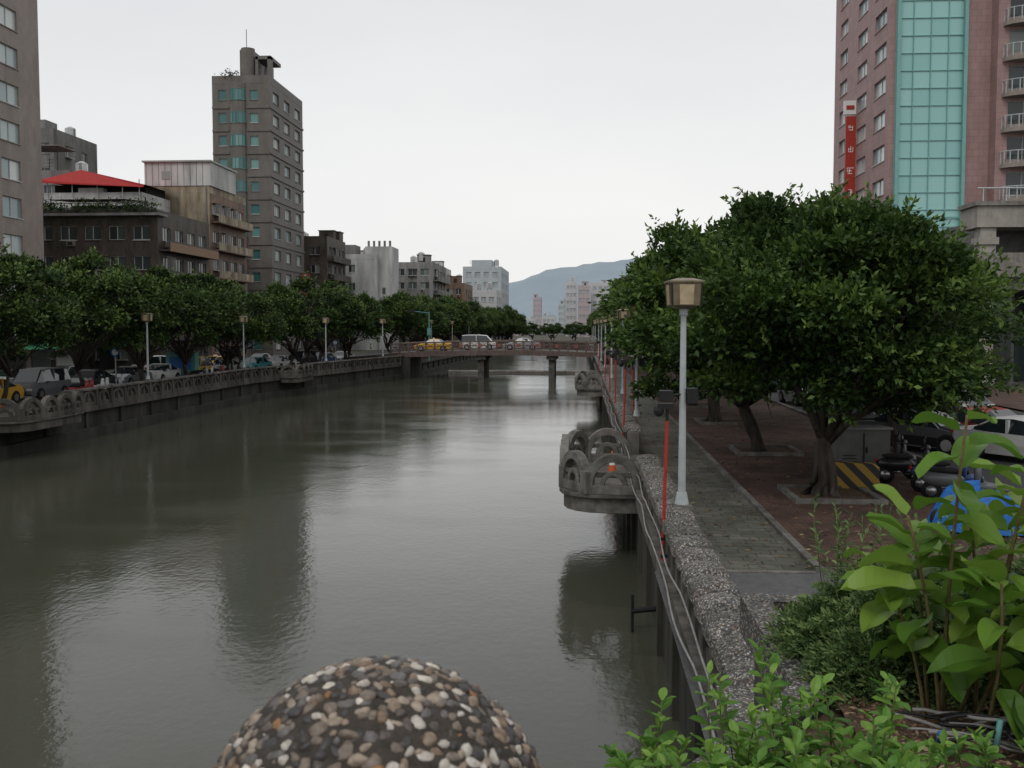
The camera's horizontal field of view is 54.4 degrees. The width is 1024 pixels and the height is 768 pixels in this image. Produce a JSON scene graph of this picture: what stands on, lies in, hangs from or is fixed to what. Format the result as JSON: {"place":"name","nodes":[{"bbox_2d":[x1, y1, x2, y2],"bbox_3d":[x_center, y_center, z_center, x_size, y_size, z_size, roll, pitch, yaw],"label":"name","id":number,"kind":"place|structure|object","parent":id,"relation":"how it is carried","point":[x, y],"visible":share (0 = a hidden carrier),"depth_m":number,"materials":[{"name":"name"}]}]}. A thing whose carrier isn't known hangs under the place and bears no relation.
{"place":"outdoors","nodes":[
{"label":"outdoors","id":0,"kind":"place"},
{"bbox_2d":[41,145,87,209],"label":"rooftop shed building","id":1,"kind":"structure","parent":0,"point":[80,165],"depth_m":121.30,"materials":[{"name":"grey paint"}]},
{"bbox_2d":[40,120,97,173],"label":"grey apartment building","id":2,"kind":"structure","parent":0,"point":[51,134],"depth_m":136.26,"materials":[{"name":"paint"}]},
{"bbox_2d":[42,170,170,212],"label":"red roofed house","id":3,"kind":"structure","parent":0,"point":[88,185],"depth_m":115.64,"materials":[{"name":"white paint"}]},
{"bbox_2d":[0,369,224,416],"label":"pavement","id":4,"kind":"structure","parent":0,"point":[5,414],"depth_m":53.08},
{"bbox_2d":[0,237,87,404],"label":"ficus tree","id":5,"kind":"object","parent":4,"relation":"on","point":[41,321],"visible":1,"depth_m":52.27,"materials":[{"name":"green plant"}]},
{"bbox_2d":[24,246,166,383],"bbox_3d":[-26.162,-3.790,61.853,8.586,9.425,9.112,0,3,4],"label":"ficus tree","id":6,"kind":"object","parent":4,"relation":"on","point":[127,297],"visible":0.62,"depth_m":60.42,"materials":[{"name":"green plant"}]},
{"bbox_2d":[79,257,223,383],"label":"ficus tree","id":7,"kind":"object","parent":4,"relation":"on","point":[198,308],"visible":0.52,"depth_m":69.92,"materials":[{"name":"green plant"}]},
{"bbox_2d":[43,195,218,368],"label":"apartment building","id":8,"kind":"structure","parent":0,"point":[142,236],"depth_m":100.66,"materials":[{"name":"concrete"}]},
{"bbox_2d":[142,160,253,358],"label":"stained apartment building","id":9,"kind":"structure","parent":0,"point":[203,191],"depth_m":125.19,"materials":[{"name":"yellow paint"}]},
{"bbox_2d":[212,29,304,355],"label":"apartment tower","id":10,"kind":"structure","parent":0,"point":[258,129],"depth_m":145.04,"materials":[{"name":"grey tile"}]},
{"bbox_2d":[304,230,350,351],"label":"narrow apartment building","id":11,"kind":"structure","parent":0,"point":[324,256],"depth_m":165.59,"materials":[{"name":"grey concrete"}]},
{"bbox_2d":[0,349,688,767],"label":"canal water","id":12,"kind":"structure","parent":0,"point":[194,591],"depth_m":24.43,"materials":[{"name":"grey liquid"}]},
{"bbox_2d":[448,370,591,373],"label":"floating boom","id":13,"kind":"object","parent":12,"relation":"on","point":[512,371],"visible":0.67,"depth_m":127.14,"materials":[{"name":"plastic"}]},
{"bbox_2d":[212,655,542,767],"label":"pebble ball finial","id":14,"kind":"object","parent":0,"point":[385,711],"visible":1,"depth_m":0.84,"materials":[{"name":"stone"}]},
{"bbox_2d":[37,0,835,282],"label":"sky","id":15,"kind":"structure","parent":0,"point":[533,137],"materials":[{"name":"white"}]},
{"bbox_2d":[446,274,472,343],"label":"brick apartment building","id":16,"kind":"structure","parent":0,"point":[457,288],"depth_m":238.81,"materials":[{"name":"brown brick"}]},
{"bbox_2d":[463,259,508,339],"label":"grey office building","id":17,"kind":"structure","parent":0,"point":[485,272],"depth_m":298.26,"materials":[{"name":"concrete"}]},
{"bbox_2d":[18,337,1023,487],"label":"road","id":18,"kind":"structure","parent":0,"point":[996,459],"depth_m":32.45,"materials":[{"name":"grey asphalt"}]},
{"bbox_2d":[0,379,23,402],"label":"taxi","id":19,"kind":"object","parent":18,"relation":"on","point":[15,393],"visible":0.84,"depth_m":55.75,"materials":[{"name":"yellow paint"}]},
{"bbox_2d":[12,367,70,399],"bbox_3d":[-28.505,-0.049,60.088,2.100,1.840,4.470,0,3,4],"label":"parked car","id":20,"kind":"object","parent":18,"relation":"on","point":[39,383],"visible":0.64,"depth_m":59.10,"materials":[{"name":"grey paint"}]},
{"bbox_2d":[70,369,116,384],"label":"parked car","id":21,"kind":"object","parent":18,"relation":"on","point":[91,373],"visible":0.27,"depth_m":65.68,"materials":[{"name":"black paint"}]},
{"bbox_2d":[109,366,151,383],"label":"parked car","id":22,"kind":"object","parent":18,"relation":"on","point":[130,373],"visible":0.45,"depth_m":71.00,"materials":[{"name":"grey paint"}]},
{"bbox_2d":[144,363,180,379],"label":"parked car","id":23,"kind":"object","parent":18,"relation":"on","point":[161,370],"visible":0.56,"depth_m":76.55,"materials":[{"name":"white paint"}]},
{"bbox_2d":[164,350,199,380],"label":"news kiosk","id":24,"kind":"object","parent":18,"relation":"on","point":[173,359],"visible":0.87,"depth_m":79.15,"materials":[{"name":"teal paint"}]},
{"bbox_2d":[240,357,272,369],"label":"parked car","id":25,"kind":"object","parent":18,"relation":"on","point":[259,361],"visible":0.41,"depth_m":93.40,"materials":[{"name":"teal paint"}]},
{"bbox_2d":[267,355,296,369],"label":"parked car","id":26,"kind":"object","parent":18,"relation":"on","point":[281,360],"visible":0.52,"depth_m":98.77,"materials":[{"name":"white paint"}]},
{"bbox_2d":[289,350,316,364],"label":"parked car","id":27,"kind":"object","parent":18,"relation":"on","point":[300,357],"visible":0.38,"depth_m":103.61,"materials":[{"name":"black paint"}]},
{"bbox_2d":[852,409,967,454],"bbox_3d":[14.333,1.587,34.849,2.100,1.480,4.470,-3,4,-39],"label":"parked car","id":28,"kind":"object","parent":18,"relation":"on","point":[939,437],"visible":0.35,"depth_m":34.01,"materials":[{"name":"black paint"}]},
{"bbox_2d":[948,406,1016,424],"bbox_3d":[16.870,1.562,35.275,2.100,1.480,4.470,-2,4,-30],"label":"parked car","id":29,"kind":"object","parent":18,"relation":"on","point":[961,416],"visible":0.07,"depth_m":34.94,"materials":[{"name":"white paint"}]},
{"bbox_2d":[950,415,1023,458],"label":"parked car","id":30,"kind":"object","parent":18,"relation":"on","point":[1011,428],"visible":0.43,"depth_m":31.66,"materials":[{"name":"white paint"}]},
{"bbox_2d":[533,294,541,327],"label":"distant building","id":31,"kind":"structure","parent":0,"point":[537,307],"depth_m":638.86,"materials":[{"name":"concrete"}]},
{"bbox_2d":[565,277,576,335],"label":"distant building","id":32,"kind":"structure","parent":0,"point":[571,303],"depth_m":437.98,"materials":[{"name":"concrete"}]},
{"bbox_2d":[509,257,639,322],"bbox_3d":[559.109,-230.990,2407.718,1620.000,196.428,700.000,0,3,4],"label":"hill","id":33,"kind":"structure","parent":0,"point":[548,286],"depth_m":2382.13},
{"bbox_2d":[578,282,589,336],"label":"distant building","id":34,"kind":"structure","parent":0,"point":[583,300],"depth_m":407.81,"materials":[{"name":"concrete"}]},
{"bbox_2d":[590,280,609,336],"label":"distant building","id":35,"kind":"structure","parent":0,"point":[596,287],"depth_m":427.02,"materials":[{"name":"concrete"}]},
{"bbox_2d":[234,334,1023,572],"bbox_3d":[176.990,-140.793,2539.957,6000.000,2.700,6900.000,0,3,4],"label":"ground","id":36,"kind":"structure","parent":0,"point":[561,337],"depth_m":195.77,"materials":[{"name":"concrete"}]},
{"bbox_2d":[0,329,31,369],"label":"ficus tree","id":37,"kind":"object","parent":36,"relation":"on","point":[22,351],"visible":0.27,"depth_m":68.94,"materials":[{"name":"green plant"}]},
{"bbox_2d":[0,0,44,368],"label":"office tower","id":38,"kind":"structure","parent":36,"relation":"on","point":[21,213],"depth_m":83.60,"materials":[{"name":"beige concrete"}]},
{"bbox_2d":[31,341,58,367],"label":"shopfront","id":39,"kind":"object","parent":36,"relation":"on","point":[41,363],"visible":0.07,"depth_m":86.75,"materials":[{"name":"grey glass"}]},
{"bbox_2d":[46,327,121,369],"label":"ficus tree","id":40,"kind":"object","parent":36,"relation":"on","point":[61,353],"visible":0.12,"depth_m":79.39,"materials":[{"name":"green plant"}]},
{"bbox_2d":[99,345,125,369],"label":"shopfront","id":41,"kind":"object","parent":36,"relation":"on","point":[106,361],"visible":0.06,"depth_m":98.63,"materials":[{"name":"black metal"}]},
{"bbox_2d":[130,265,251,375],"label":"ficus tree","id":42,"kind":"object","parent":36,"relation":"on","point":[233,310],"visible":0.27,"depth_m":77.81,"materials":[{"name":"green plant"}]},
{"bbox_2d":[179,279,288,369],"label":"ficus tree","id":43,"kind":"object","parent":36,"relation":"on","point":[258,327],"visible":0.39,"depth_m":86.23,"materials":[{"name":"green plant"}]},
{"bbox_2d":[0,347,500,458],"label":"retaining wall","id":44,"kind":"structure","parent":36,"relation":"on","point":[106,419],"depth_m":66.43,"materials":[{"name":"concrete"}]},
{"bbox_2d":[0,390,84,432],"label":"lookout bay","id":45,"kind":"object","parent":44,"relation":"on","point":[66,407],"visible":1,"depth_m":46.27,"materials":[{"name":"concrete"}]},
{"bbox_2d":[59,365,280,406],"bbox_3d":[-21.790,-0.125,67.838,1.080,1.000,33.933,0,3,5],"label":"balustrade","id":46,"kind":"object","parent":44,"relation":"on","point":[184,383],"visible":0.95,"depth_m":63.86,"materials":[{"name":"concrete"}]},
{"bbox_2d":[140,313,152,380],"bbox_3d":[-22.406,-2.285,61.173,0.620,4.160,0.620,0,3,-2],"label":"street lamp","id":47,"kind":"object","parent":46,"relation":"on","point":[146,317],"visible":1,"depth_m":61.09,"materials":[{"name":"metal"}]},
{"bbox_2d":[279,362,313,382],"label":"lookout bay","id":48,"kind":"object","parent":44,"relation":"on","point":[304,372],"visible":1,"depth_m":85.17,"materials":[{"name":"concrete"}]},
{"bbox_2d":[312,355,406,372],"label":"balustrade","id":49,"kind":"object","parent":44,"relation":"on","point":[348,364],"visible":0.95,"depth_m":101.29,"materials":[{"name":"concrete"}]},
{"bbox_2d":[245,280,330,369],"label":"ficus tree","id":50,"kind":"object","parent":36,"relation":"on","point":[302,326],"visible":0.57,"depth_m":94.17,"materials":[{"name":"green plant"}]},
{"bbox_2d":[265,271,367,362],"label":"ficus tree","id":51,"kind":"object","parent":36,"relation":"on","point":[347,308],"visible":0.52,"depth_m":101.94,"materials":[{"name":"green plant"}]},
{"bbox_2d":[310,283,393,359],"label":"ficus tree","id":52,"kind":"object","parent":36,"relation":"on","point":[372,316],"visible":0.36,"depth_m":110.26,"materials":[{"name":"green plant"}]},
{"bbox_2d":[345,241,398,349],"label":"white apartment building","id":53,"kind":"structure","parent":36,"relation":"on","point":[373,270],"depth_m":183.33,"materials":[{"name":"paint"}]},
{"bbox_2d":[366,289,432,352],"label":"ficus tree","id":54,"kind":"object","parent":36,"relation":"on","point":[397,309],"visible":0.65,"depth_m":127.09,"materials":[{"name":"green plant"}]},
{"bbox_2d":[375,291,444,350],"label":"ficus tree","id":55,"kind":"object","parent":36,"relation":"on","point":[436,317],"visible":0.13,"depth_m":137.15,"materials":[{"name":"green plant"}]},
{"bbox_2d":[393,292,452,342],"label":"ficus tree","id":56,"kind":"object","parent":36,"relation":"on","point":[439,308],"visible":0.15,"depth_m":146.68,"materials":[{"name":"green plant"}]},
{"bbox_2d":[399,252,450,346],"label":"grey terrace building","id":57,"kind":"structure","parent":36,"relation":"on","point":[420,273],"depth_m":205.18,"materials":[{"name":"paint"}]},
{"bbox_2d":[422,294,461,338],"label":"ficus tree","id":58,"kind":"object","parent":36,"relation":"on","point":[455,319],"visible":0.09,"depth_m":155.66,"materials":[{"name":"green plant"}]},
{"bbox_2d":[427,293,472,340],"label":"ficus tree","id":59,"kind":"object","parent":36,"relation":"on","point":[461,307],"visible":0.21,"depth_m":163.34,"materials":[{"name":"green plant"}]},
{"bbox_2d":[459,300,488,334],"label":"ficus tree","id":60,"kind":"object","parent":36,"relation":"on","point":[481,316],"visible":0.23,"depth_m":191.93,"materials":[{"name":"green plant"}]},
{"bbox_2d":[473,282,501,339],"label":"office building","id":61,"kind":"structure","parent":36,"relation":"on","point":[489,298],"depth_m":270.38,"materials":[{"name":"concrete"}]},
{"bbox_2d":[347,340,652,378],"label":"road bridge","id":62,"kind":"structure","parent":36,"relation":"on","point":[410,367],"depth_m":114.69,"materials":[{"name":"concrete"}]},
{"bbox_2d":[460,335,495,349],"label":"car","id":63,"kind":"object","parent":62,"relation":"on","point":[475,338],"visible":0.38,"depth_m":117.69,"materials":[{"name":"white paint"}]},
{"bbox_2d":[491,305,519,339],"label":"ficus tree","id":64,"kind":"object","parent":36,"relation":"on","point":[512,315],"visible":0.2,"depth_m":269.91,"materials":[{"name":"green plant"}]},
{"bbox_2d":[519,322,540,339],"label":"ficus tree","id":65,"kind":"object","parent":36,"relation":"on","point":[525,329],"visible":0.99,"depth_m":274.96,"materials":[{"name":"green plant"}]},
{"bbox_2d":[537,322,564,339],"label":"ficus tree","id":66,"kind":"object","parent":36,"relation":"on","point":[551,329],"visible":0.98,"depth_m":273.51,"materials":[{"name":"green plant"}]},
{"bbox_2d":[562,321,587,340],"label":"ficus tree","id":67,"kind":"object","parent":36,"relation":"on","point":[572,330],"visible":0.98,"depth_m":273.67,"materials":[{"name":"green plant"}]},
{"bbox_2d":[587,346,723,763],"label":"retaining wall","id":68,"kind":"structure","parent":36,"relation":"on","point":[682,708],"depth_m":16.75,"materials":[{"name":"concrete"}]},
{"bbox_2d":[574,370,602,395],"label":"lookout bay","id":69,"kind":"object","parent":68,"relation":"attached to","point":[584,384],"visible":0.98,"depth_m":68.31,"materials":[{"name":"grey concrete"}]},
{"bbox_2d":[559,428,640,513],"bbox_3d":[2.491,2.357,28.618,2.299,1.540,6.782,0,3,4],"label":"lookout bay","id":70,"kind":"object","parent":68,"relation":"attached to","point":[589,482],"visible":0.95,"depth_m":25.66,"materials":[{"name":"grey concrete"}]},
{"bbox_2d":[602,374,641,453],"bbox_3d":[5.149,0.760,49.933,0.632,0.935,35.908,0,3,4],"label":"balustrade","id":71,"kind":"object","parent":68,"relation":"on","point":[632,428],"visible":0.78,"depth_m":36.61,"materials":[{"name":"stone"}]},
{"bbox_2d":[625,305,643,418],"bbox_3d":[4.439,-0.822,35.789,0.730,4.160,0.620,0,3,3],"label":"street lamp","id":72,"kind":"object","parent":71,"relation":"on","point":[638,363],"visible":0.48,"depth_m":35.76,"materials":[{"name":"metal"}]},
{"bbox_2d":[631,594,655,631],"bbox_3d":[2.592,4.654,19.616,0.527,1.050,0.120,0,3,-7],"label":"drain pipe","id":73,"kind":"object","parent":68,"relation":"attached to","point":[643,609],"visible":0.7,"depth_m":19.55,"materials":[{"name":"black metal"}]},
{"bbox_2d":[603,390,716,743],"bbox_3d":[3.722,1.945,34.017,0.144,0.488,51.452,0,3,4],"label":"cable conduit","id":74,"kind":"object","parent":68,"relation":"attached to","point":[685,649],"visible":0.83,"depth_m":14.31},
{"bbox_2d":[635,454,754,689],"bbox_3d":[2.856,2.658,17.018,0.632,0.933,16.408,0,3,4],"label":"balustrade","id":75,"kind":"object","parent":68,"relation":"on","point":[708,588],"visible":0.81,"depth_m":13.10,"materials":[{"name":"stone"}]},
{"bbox_2d":[654,403,673,560],"bbox_3d":[2.641,1.676,16.982,0.470,2.701,0.180,0,3,4],"label":"red pole spotlight","id":76,"kind":"object","parent":75,"relation":"attached to","point":[659,408],"visible":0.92,"depth_m":16.93,"materials":[{"name":"paint"}]},
{"bbox_2d":[658,278,704,510],"bbox_3d":[3.010,0.192,17.869,0.730,4.160,0.620,0,3,-2],"label":"street lamp","id":77,"kind":"object","parent":75,"relation":"on","point":[683,295],"visible":0.98,"depth_m":17.76,"materials":[{"name":"metal"}]},
{"bbox_2d":[716,686,753,733],"bbox_3d":[2.232,4.623,8.585,0.860,3.780,0.880,0,3,4],"label":"balustrade end post","id":78,"kind":"object","parent":36,"relation":"on","point":[743,696],"visible":0.08,"depth_m":8.63,"materials":[{"name":"concrete"}]},
{"bbox_2d":[685,593,863,767],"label":"planter box","id":79,"kind":"object","parent":36,"relation":"on","point":[756,609],"visible":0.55,"depth_m":5.56,"materials":[{"name":"stone"}]},
{"bbox_2d":[597,638,1023,767],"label":"green bush","id":80,"kind":"object","parent":79,"relation":"on","point":[893,753],"visible":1,"depth_m":3.23,"materials":[{"name":"green plant"}]},
{"bbox_2d":[822,625,1023,767],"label":"soil","id":81,"kind":"structure","parent":79,"relation":"in","point":[910,723],"depth_m":4.43,"materials":[{"name":"brown soil"}]},
{"bbox_2d":[756,555,1016,706],"bbox_3d":[2.231,1.289,5.400,1.788,0.706,1.544,0,3,4],"label":"juniper shrub","id":82,"kind":"object","parent":81,"relation":"on","point":[816,614],"visible":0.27,"depth_m":5.32,"materials":[{"name":"green plant"}]},
{"bbox_2d":[788,616,1004,716],"bbox_3d":[1.936,1.418,4.949,1.129,0.508,0.979,0,3,4],"label":"juniper shrub","id":83,"kind":"object","parent":81,"relation":"on","point":[840,662],"visible":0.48,"depth_m":4.79,"materials":[{"name":"green plant"}]},
{"bbox_2d":[803,646,1023,767],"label":"wood chips","id":84,"kind":"object","parent":81,"relation":"on","point":[873,705],"visible":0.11,"depth_m":4.38,"materials":[{"name":"brown wood"}]},
{"bbox_2d":[879,708,1023,753],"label":"cable bundle","id":85,"kind":"object","parent":84,"relation":"on","point":[1000,726],"visible":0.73,"depth_m":4.22,"materials":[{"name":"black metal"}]},
{"bbox_2d":[806,494,1021,608],"bbox_3d":[2.418,1.060,5.622,1.436,0.740,1.104,1,3,13],"label":"shrub","id":86,"kind":"object","parent":81,"relation":"on","point":[845,548],"visible":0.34,"depth_m":5.70,"materials":[{"name":"green plant"}]},
{"bbox_2d":[840,409,1023,746],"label":"broadleaf plant","id":87,"kind":"object","parent":81,"relation":"on","point":[972,655],"visible":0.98,"depth_m":4.37,"materials":[{"name":"green plant"}]},
{"bbox_2d":[606,366,813,570],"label":"promenade pavement","id":88,"kind":"structure","parent":0,"point":[729,509],"depth_m":23.51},
{"bbox_2d":[655,571,841,742],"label":"asphalt path","id":89,"kind":"structure","parent":0,"point":[782,583],"depth_m":16.47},
{"bbox_2d":[624,366,1023,568],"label":"red brick pavement","id":90,"kind":"structure","parent":0,"point":[783,513],"depth_m":28.15,"materials":[{"name":"brown brick"}]},
{"bbox_2d":[599,246,697,405],"bbox_3d":[9.272,-3.188,53.077,9.191,9.268,9.645,-2,4,-33],"label":"ficus tree","id":91,"kind":"object","parent":90,"relation":"on","point":[614,314],"depth_m":52.90,"materials":[{"name":"green plant"}]},
{"bbox_2d":[600,212,789,421],"bbox_3d":[8.938,-2.988,44.608,9.969,9.884,10.596,0,3,4],"label":"ficus tree","id":92,"kind":"object","parent":90,"relation":"on","point":[714,415],"visible":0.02,"depth_m":44.66,"materials":[{"name":"green plant"}]},
{"bbox_2d":[587,184,866,451],"bbox_3d":[8.906,-2.029,33.861,11.114,9.199,10.670,-1,3,-17],"label":"ficus tree","id":93,"kind":"object","parent":90,"relation":"on","point":[676,237],"visible":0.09,"depth_m":33.23,"materials":[{"name":"green plant"}]},
{"bbox_2d":[653,384,888,504],"bbox_3d":[9.668,1.459,48.359,2.200,0.120,48.800,0,3,4],"label":"tree pit kerb","id":94,"kind":"object","parent":90,"relation":"on","point":[863,496],"visible":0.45,"depth_m":25.95,"materials":[{"name":"grey concrete"}]},
{"bbox_2d":[619,366,1011,573],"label":"kerb","id":95,"kind":"structure","parent":90,"relation":"on","point":[805,555],"depth_m":22.88,"materials":[{"name":"grey concrete"}]},
{"bbox_2d":[608,177,1023,497],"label":"ficus tree","id":96,"kind":"object","parent":90,"relation":"on","point":[862,323],"visible":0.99,"depth_m":22.70,"materials":[{"name":"green plant"}]},
{"bbox_2d":[637,412,1023,571],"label":"fallen leaves","id":97,"kind":"object","parent":90,"relation":"on","point":[840,493],"visible":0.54,"depth_m":26.58,"materials":[{"name":"brown plant"}]},
{"bbox_2d":[835,461,879,491],"bbox_3d":[8.929,2.424,26.226,1.493,0.720,0.320,1,3,18],"label":"striped barrier","id":98,"kind":"object","parent":90,"relation":"on","point":[853,475],"visible":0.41,"depth_m":26.03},
{"bbox_2d":[831,425,892,464],"bbox_3d":[9.880,1.932,28.340,1.600,1.460,0.840,0,3,-2],"label":"utility cabinet","id":99,"kind":"object","parent":90,"relation":"on","point":[866,443],"visible":0.42,"depth_m":27.98,"materials":[{"name":"metal"}]},
{"bbox_2d":[874,437,930,482],"bbox_3d":[10.788,2.086,27.015,1.810,1.300,0.820,2,4,25],"label":"motor scooter","id":100,"kind":"object","parent":90,"relation":"on","point":[890,465],"visible":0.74,"depth_m":27.06,"materials":[{"name":"plastic"}]},
{"bbox_2d":[803,297,1023,452],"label":"ficus tree","id":101,"kind":"object","parent":90,"relation":"on","point":[995,373],"visible":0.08,"depth_m":28.89,"materials":[{"name":"green plant"}]},
{"bbox_2d":[908,460,983,491],"bbox_3d":[11.172,2.167,25.626,1.810,1.300,0.820,1,3,19],"label":"motor scooter","id":102,"kind":"object","parent":90,"relation":"on","point":[916,483],"visible":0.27,"depth_m":25.77,"materials":[{"name":"plastic"}]},
{"bbox_2d":[921,458,996,497],"bbox_3d":[10.915,2.241,24.334,1.810,1.300,0.820,2,4,28],"label":"motor scooter","id":103,"kind":"object","parent":90,"relation":"on","point":[936,480],"visible":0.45,"depth_m":24.39,"materials":[{"name":"plastic"}]},
{"bbox_2d":[927,480,1023,535],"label":"tarp covered scooter","id":104,"kind":"object","parent":90,"relation":"on","point":[933,514],"visible":0.22,"depth_m":20.73,"materials":[{"name":"plastic"}]},
{"bbox_2d":[833,0,1023,230],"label":"office building","id":105,"kind":"structure","parent":0,"point":[934,89],"depth_m":91.27,"materials":[{"name":"pink stone"}]},
{"bbox_2d":[844,116,855,197],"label":"vertical sign","id":106,"kind":"object","parent":105,"relation":"attached to","point":[850,142],"visible":0.78,"depth_m":102.66,"materials":[{"name":"red paint"}]},
{"bbox_2d":[937,187,1023,384],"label":"stone podium building","id":107,"kind":"structure","parent":0,"point":[992,225],"depth_m":70.69,"materials":[{"name":"stone"}]},
{"bbox_2d":[982,386,1023,409],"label":"pavement","id":108,"kind":"structure","parent":0,"point":[1015,400],"depth_m":57.45,"materials":[{"name":"brown brick"}]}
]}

